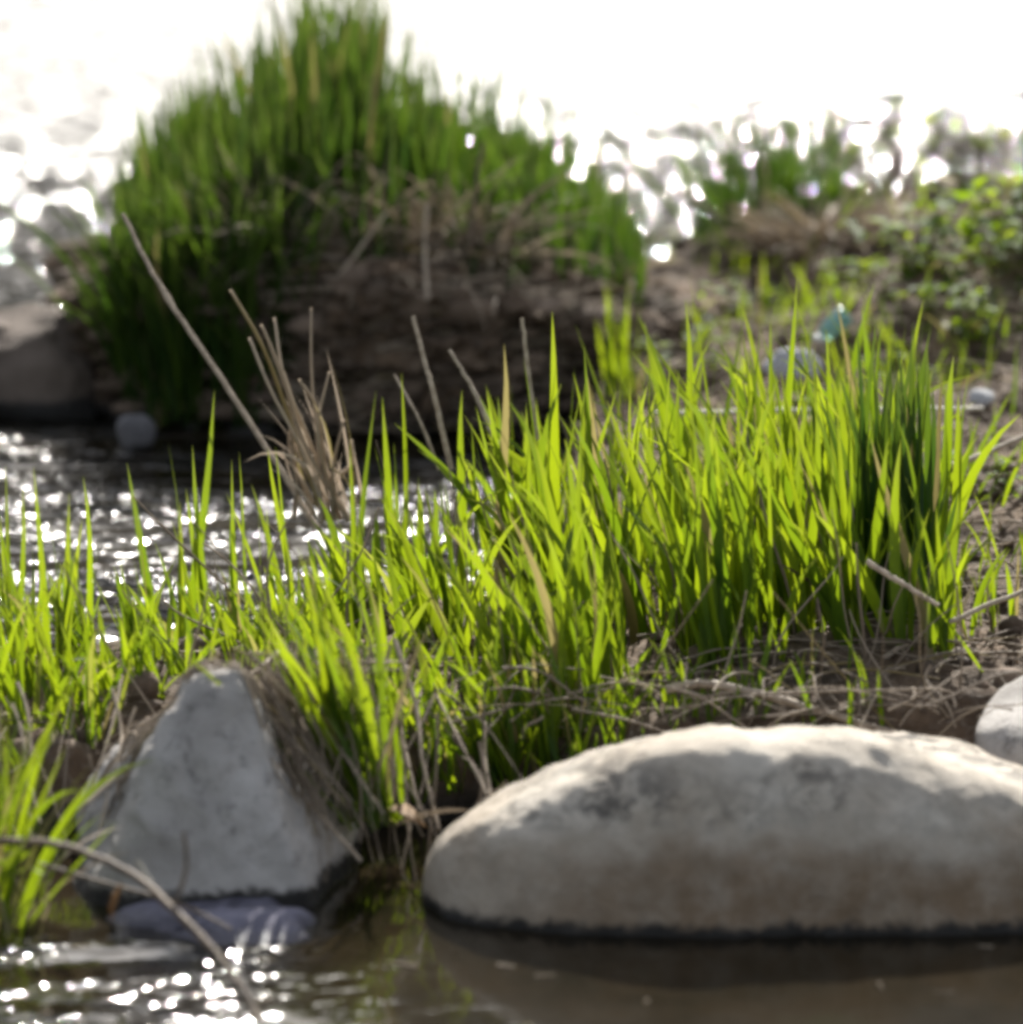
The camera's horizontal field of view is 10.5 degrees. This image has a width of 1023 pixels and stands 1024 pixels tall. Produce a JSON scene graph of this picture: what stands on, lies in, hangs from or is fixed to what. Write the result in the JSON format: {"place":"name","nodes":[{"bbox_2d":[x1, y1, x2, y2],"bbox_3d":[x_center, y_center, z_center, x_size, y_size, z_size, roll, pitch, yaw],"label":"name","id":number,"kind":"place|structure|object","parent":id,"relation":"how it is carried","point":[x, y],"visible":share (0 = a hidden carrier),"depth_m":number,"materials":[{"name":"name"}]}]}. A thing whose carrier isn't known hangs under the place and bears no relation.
{"place":"outdoors","nodes":[
{"label":"outdoors","id":0,"kind":"place"},
{"bbox_2d":[121,213,318,530],"bbox_3d":[-0.291,-0.139,5.530,0.234,0.299,0.010,7,14,30],"label":"dry stalk","id":1,"kind":"object","parent":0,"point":[239,406],"visible":0.94,"depth_m":5.53,"materials":[{"name":"beige plant"}]},
{"bbox_2d":[181,548,470,831],"bbox_3d":[-0.152,0.144,4.616,0.240,0.231,0.157,0,12,0],"label":"grass tuft","id":2,"kind":"object","parent":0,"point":[330,721],"visible":0.96,"depth_m":4.60,"materials":[{"name":"plant"}]},
{"bbox_2d":[42,206,756,435],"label":"earth bank","id":3,"kind":"structure","parent":0,"point":[353,352],"depth_m":6.42,"materials":[{"name":"soil"}]},
{"bbox_2d":[0,0,618,432],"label":"grass tussock","id":4,"kind":"object","parent":3,"relation":"on","point":[296,148],"depth_m":6.46,"materials":[{"name":"plant"}]},
{"bbox_2d":[467,142,484,249],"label":"dry stalk","id":5,"kind":"object","parent":4,"relation":"on","point":[482,146],"visible":1,"depth_m":6.38,"materials":[{"name":"brown plant"}]},
{"bbox_2d":[328,211,387,290],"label":"dry stalk","id":6,"kind":"object","parent":3,"relation":"on","point":[353,257],"visible":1,"depth_m":6.38,"materials":[{"name":"beige plant"}]},
{"bbox_2d":[423,204,428,300],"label":"dry stalk","id":7,"kind":"object","parent":3,"relation":"on","point":[426,289],"visible":1,"depth_m":6.35,"materials":[{"name":"beige plant"}]},
{"bbox_2d":[1,180,1022,820],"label":"gravel","id":8,"kind":"structure","parent":3,"relation":"on","point":[359,280],"depth_m":6.40,"materials":[{"name":"brown gravel"}]},
{"bbox_2d":[398,35,691,308],"bbox_3d":[0.022,-0.406,6.663,0.414,0.305,0.602,0,12,0],"label":"grass tussock","id":9,"kind":"object","parent":3,"relation":"on","point":[627,243],"depth_m":6.60,"materials":[{"name":"plant"}]},
{"bbox_2d":[590,79,906,264],"bbox_3d":[0.324,-0.421,7.035,0.332,0.250,0.335,-8,15,-35],"label":"grass tussock","id":10,"kind":"object","parent":3,"relation":"on","point":[770,171],"depth_m":7.03,"materials":[{"name":"plant"}]},
{"bbox_2d":[0,0,1022,1023],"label":"river water","id":11,"kind":"structure","parent":0,"point":[75,75],"depth_m":6.29,"materials":[{"name":"liquid"}]},
{"bbox_2d":[0,303,99,422],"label":"brown rock","id":12,"kind":"object","parent":11,"relation":"on","point":[47,375],"visible":0.66,"depth_m":6.51,"materials":[{"name":"stone"}]},
{"bbox_2d":[0,680,153,938],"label":"grass tuft","id":13,"kind":"object","parent":11,"relation":"on","point":[10,860],"visible":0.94,"depth_m":4.44,"materials":[{"name":"plant"}]},
{"bbox_2d":[0,837,262,1022],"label":"twig","id":14,"kind":"object","parent":11,"relation":"on","point":[177,913],"visible":0.98,"depth_m":4.31,"materials":[{"name":"wood"}]},
{"bbox_2d":[108,883,121,921],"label":"dead leaf","id":15,"kind":"object","parent":14,"relation":"hanging from","point":[114,899],"visible":1,"depth_m":4.36,"materials":[{"name":"brown plant"}]},
{"bbox_2d":[135,860,152,883],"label":"twig","id":16,"kind":"object","parent":14,"relation":"on","point":[141,868],"visible":0.81,"depth_m":4.37,"materials":[{"name":"wood"}]},
{"bbox_2d":[173,831,188,904],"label":"twig","id":17,"kind":"object","parent":14,"relation":"on","point":[183,880],"visible":1,"depth_m":4.30,"materials":[{"name":"brown wood"}]},
{"bbox_2d":[116,414,155,452],"bbox_3d":[-0.427,-0.088,6.340,0.046,0.046,0.036,0,12,0],"label":"stone","id":18,"kind":"object","parent":11,"relation":"on","point":[136,432],"visible":1,"depth_m":6.33,"materials":[{"name":"grey stone"}]},
{"bbox_2d":[106,897,316,944],"bbox_3d":[-0.255,0.355,4.463,0.229,0.085,0.142,0,12,0],"label":"flat stone","id":19,"kind":"object","parent":11,"relation":"in","point":[259,921],"visible":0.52,"depth_m":4.44,"materials":[{"name":"stone"}]},
{"bbox_2d":[39,862,231,929],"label":"twig","id":20,"kind":"object","parent":19,"relation":"on","point":[62,870],"visible":0.87,"depth_m":4.41,"materials":[{"name":"brown wood"}]},
{"bbox_2d":[0,138,1022,825],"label":"grass","id":21,"kind":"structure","parent":0,"point":[712,496],"depth_m":4.99,"materials":[{"name":"green plant"}]},
{"bbox_2d":[0,181,1022,833],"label":"ground","id":22,"kind":"structure","parent":0,"point":[916,721],"depth_m":5.11,"materials":[{"name":"soil"}]},
{"bbox_2d":[72,665,364,909],"bbox_3d":[-0.243,0.250,4.637,0.255,0.269,0.327,0,12,0],"label":"pointed stone","id":23,"kind":"object","parent":22,"relation":"on","point":[208,781],"visible":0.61,"depth_m":4.52,"materials":[{"name":"grey stone"}]},
{"bbox_2d":[76,651,277,812],"bbox_3d":[-0.271,0.180,4.636,0.012,0.092,0.258,9,15,38],"label":"stick","id":24,"kind":"object","parent":23,"relation":"on","point":[100,791],"visible":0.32,"depth_m":4.57,"materials":[{"name":"brown wood"}]},
{"bbox_2d":[298,790,361,861],"bbox_3d":[-0.160,0.248,4.571,0.085,0.070,0.006,7,14,29],"label":"stick","id":25,"kind":"object","parent":23,"relation":"on","point":[350,848],"visible":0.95,"depth_m":4.56,"materials":[{"name":"wood"}]},
{"bbox_2d":[229,289,365,522],"bbox_3d":[-0.209,-0.101,5.425,0.132,0.226,0.102,0,12,0],"label":"dry clump","id":26,"kind":"object","parent":22,"relation":"on","point":[318,481],"visible":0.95,"depth_m":5.43,"materials":[{"name":"plant"}]},
{"bbox_2d":[393,374,439,469],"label":"dry stalk","id":27,"kind":"object","parent":22,"relation":"on","point":[418,419],"visible":0.88,"depth_m":5.40,"materials":[{"name":"beige plant"}]},
{"bbox_2d":[411,315,453,469],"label":"dry stalk","id":28,"kind":"object","parent":22,"relation":"on","point":[436,405],"visible":0.98,"depth_m":5.41,"materials":[{"name":"beige plant"}]},
{"bbox_2d":[448,349,498,441],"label":"dry stalk","id":29,"kind":"object","parent":22,"relation":"on","point":[473,390],"visible":0.85,"depth_m":5.36,"materials":[{"name":"beige plant"}]},
{"bbox_2d":[0,200,1022,1023],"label":"dry straw","id":30,"kind":"object","parent":22,"relation":"on","point":[280,704],"visible":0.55,"depth_m":4.84,"materials":[{"name":"brown plant"}]},
{"bbox_2d":[384,803,426,826],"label":"dead leaf","id":31,"kind":"object","parent":30,"relation":"on","point":[408,811],"visible":1,"depth_m":4.61,"materials":[{"name":"beige plant"}]},
{"bbox_2d":[520,317,539,439],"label":"dry stalk","id":32,"kind":"object","parent":22,"relation":"on","point":[527,367],"visible":0.81,"depth_m":5.39,"materials":[{"name":"beige plant"}]},
{"bbox_2d":[596,282,656,407],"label":"grass tuft","id":33,"kind":"object","parent":22,"relation":"on","point":[622,365],"visible":0.81,"depth_m":6.30,"materials":[{"name":"plant"}]},
{"bbox_2d":[628,320,736,368],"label":"broadleaf plant","id":34,"kind":"object","parent":22,"relation":"on","point":[713,358],"visible":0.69,"depth_m":6.38,"materials":[{"name":"green plant"}]},
{"bbox_2d":[644,211,745,251],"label":"grass tuft","id":35,"kind":"object","parent":22,"relation":"on","point":[688,229],"visible":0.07,"depth_m":7.21,"materials":[{"name":"plant"}]},
{"bbox_2d":[422,724,1022,937],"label":"boulder","id":36,"kind":"object","parent":22,"relation":"on","point":[716,831],"visible":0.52,"depth_m":4.43,"materials":[{"name":"stone"}]},
{"bbox_2d":[392,638,440,829],"bbox_3d":[-0.077,0.185,4.687,0.011,0.129,0.158,-3,12,-15],"label":"stick","id":37,"kind":"object","parent":36,"relation":"on","point":[414,701],"visible":0.94,"depth_m":4.70,"materials":[{"name":"brown wood"}]},
{"bbox_2d":[687,279,846,324],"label":"broadleaf plant","id":38,"kind":"object","parent":22,"relation":"on","point":[766,302],"visible":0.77,"depth_m":6.55,"materials":[{"name":"green plant"}]},
{"bbox_2d":[666,679,898,732],"bbox_3d":[0.235,0.169,4.789,0.206,0.049,0.012,1,12,6],"label":"stick","id":39,"kind":"object","parent":22,"relation":"on","point":[729,687],"visible":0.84,"depth_m":4.79,"materials":[{"name":"brown wood"}]},
{"bbox_2d":[762,348,822,380],"bbox_3d":[0.308,-0.162,6.099,0.066,0.035,0.046,0,12,0],"label":"pale stone","id":40,"kind":"object","parent":22,"relation":"on","point":[780,364],"visible":0.64,"depth_m":6.08,"materials":[{"name":"grey stone"}]},
{"bbox_2d":[704,178,919,268],"bbox_3d":[0.378,-0.357,6.821,0.285,0.099,0.266,0,12,0],"label":"dead tuft","id":41,"kind":"object","parent":22,"relation":"on","point":[778,233],"visible":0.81,"depth_m":6.80,"materials":[{"name":"plant"}]},
{"bbox_2d":[654,406,983,415],"bbox_3d":[0.317,-0.104,5.739,0.343,0.007,0.007,-1,12,-5],"label":"stick","id":42,"kind":"object","parent":22,"relation":"on","point":[968,408],"visible":0.22,"depth_m":5.74,"materials":[{"name":"beige wood"}]},
{"bbox_2d":[816,599,825,685],"bbox_3d":[0.268,0.115,4.839,0.008,0.076,0.023,0,12,0],"label":"stick","id":43,"kind":"object","parent":22,"relation":"on","point":[823,648],"visible":0.97,"depth_m":4.84,"materials":[{"name":"brown wood"}]},
{"bbox_2d":[813,307,852,342],"bbox_3d":[0.360,-0.210,6.243,0.046,0.041,0.024,0,12,0],"label":"plastic scrap","id":44,"kind":"object","parent":22,"relation":"on","point":[829,326],"visible":0.94,"depth_m":6.24,"materials":[{"name":"teal plastic"}]},
{"bbox_2d":[818,247,902,294],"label":"broadleaf plant","id":45,"kind":"object","parent":22,"relation":"on","point":[856,265],"visible":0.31,"depth_m":6.60,"materials":[{"name":"green plant"}]},
{"bbox_2d":[809,139,918,203],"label":"dead tuft","id":46,"kind":"object","parent":22,"relation":"on","point":[891,187],"visible":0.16,"depth_m":7.17,"materials":[{"name":"plant"}]},
{"bbox_2d":[776,325,958,622],"bbox_3d":[0.333,-0.036,5.065,0.118,0.275,0.307,8,14,32],"label":"grass tuft","id":47,"kind":"object","parent":22,"relation":"on","point":[927,484],"visible":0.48,"depth_m":5.05,"materials":[{"name":"plant"}]},
{"bbox_2d":[801,87,971,195],"bbox_3d":[0.486,-0.456,7.212,0.228,0.189,0.134,0,12,0],"label":"dry shrub","id":48,"kind":"object","parent":22,"relation":"on","point":[891,130],"visible":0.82,"depth_m":7.21,"materials":[{"name":"brown plant"}]},
{"bbox_2d":[865,559,939,606],"bbox_3d":[0.339,0.062,4.834,0.065,0.041,0.006,2,12,9],"label":"stick","id":49,"kind":"object","parent":22,"relation":"on","point":[882,571],"visible":0.98,"depth_m":4.83,"materials":[{"name":"brown wood"}]},
{"bbox_2d":[837,193,974,281],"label":"broadleaf plant","id":50,"kind":"object","parent":22,"relation":"on","point":[931,224],"visible":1,"depth_m":6.47,"materials":[{"name":"green plant"}]},
{"bbox_2d":[839,342,972,385],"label":"broadleaf plant","id":51,"kind":"object","parent":22,"relation":"on","point":[863,365],"visible":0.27,"depth_m":6.21,"materials":[{"name":"green plant"}]},
{"bbox_2d":[881,268,1022,342],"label":"broadleaf plant","id":52,"kind":"object","parent":22,"relation":"on","point":[959,273],"visible":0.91,"depth_m":6.33,"materials":[{"name":"green plant"}]},
{"bbox_2d":[883,589,1022,658],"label":"stick","id":53,"kind":"object","parent":22,"relation":"on","point":[888,655],"visible":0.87,"depth_m":4.96,"materials":[{"name":"brown wood"}]},
{"bbox_2d":[889,104,1022,187],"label":"dry shrub","id":54,"kind":"object","parent":22,"relation":"on","point":[987,146],"visible":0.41,"depth_m":7.27,"materials":[{"name":"brown plant"}]},
{"bbox_2d":[896,101,1022,188],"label":"dry shrub","id":55,"kind":"object","parent":22,"relation":"on","point":[977,138],"visible":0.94,"depth_m":7.16,"materials":[{"name":"brown plant"}]},
{"bbox_2d":[923,180,1022,276],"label":"broadleaf plant","id":56,"kind":"object","parent":22,"relation":"on","point":[965,187],"visible":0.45,"depth_m":6.58,"materials":[{"name":"green plant"}]},
{"bbox_2d":[937,165,1022,289],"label":"broadleaf plant","id":57,"kind":"object","parent":22,"relation":"on","point":[1002,225],"visible":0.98,"depth_m":6.48,"materials":[{"name":"green plant"}]},
{"bbox_2d":[969,388,993,405],"bbox_3d":[0.507,-0.124,6.004,0.028,0.017,0.026,0,12,0],"label":"pale pebble","id":58,"kind":"object","parent":22,"relation":"on","point":[981,397],"visible":0.99,"depth_m":6.00,"materials":[{"name":"stone"}]},
{"bbox_2d":[941,440,1022,499],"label":"broadleaf plant","id":59,"kind":"object","parent":22,"relation":"on","point":[1003,460],"visible":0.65,"depth_m":5.60,"materials":[{"name":"green plant"}]},
{"bbox_2d":[944,281,1022,346],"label":"broadleaf plant","id":60,"kind":"object","parent":22,"relation":"on","point":[969,306],"visible":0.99,"depth_m":6.29,"materials":[{"name":"green plant"}]},
{"bbox_2d":[953,537,1020,639],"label":"grass tuft","id":61,"kind":"object","parent":22,"relation":"on","point":[1013,606],"visible":0.83,"depth_m":5.02,"materials":[{"name":"plant"}]},
{"bbox_2d":[952,434,1022,468],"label":"stick","id":62,"kind":"object","parent":22,"relation":"on","point":[972,458],"visible":0.45,"depth_m":5.53,"materials":[{"name":"brown wood"}]},
{"bbox_2d":[975,676,1022,765],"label":"round stone","id":63,"kind":"object","parent":22,"relation":"on","point":[999,734],"visible":0.62,"depth_m":4.74,"materials":[{"name":"grey stone"}]},
{"bbox_2d":[795,397,841,420],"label":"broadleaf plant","id":64,"kind":"object","parent":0,"point":[810,413],"visible":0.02,"depth_m":5.87,"materials":[{"name":"green plant"}]}
]}

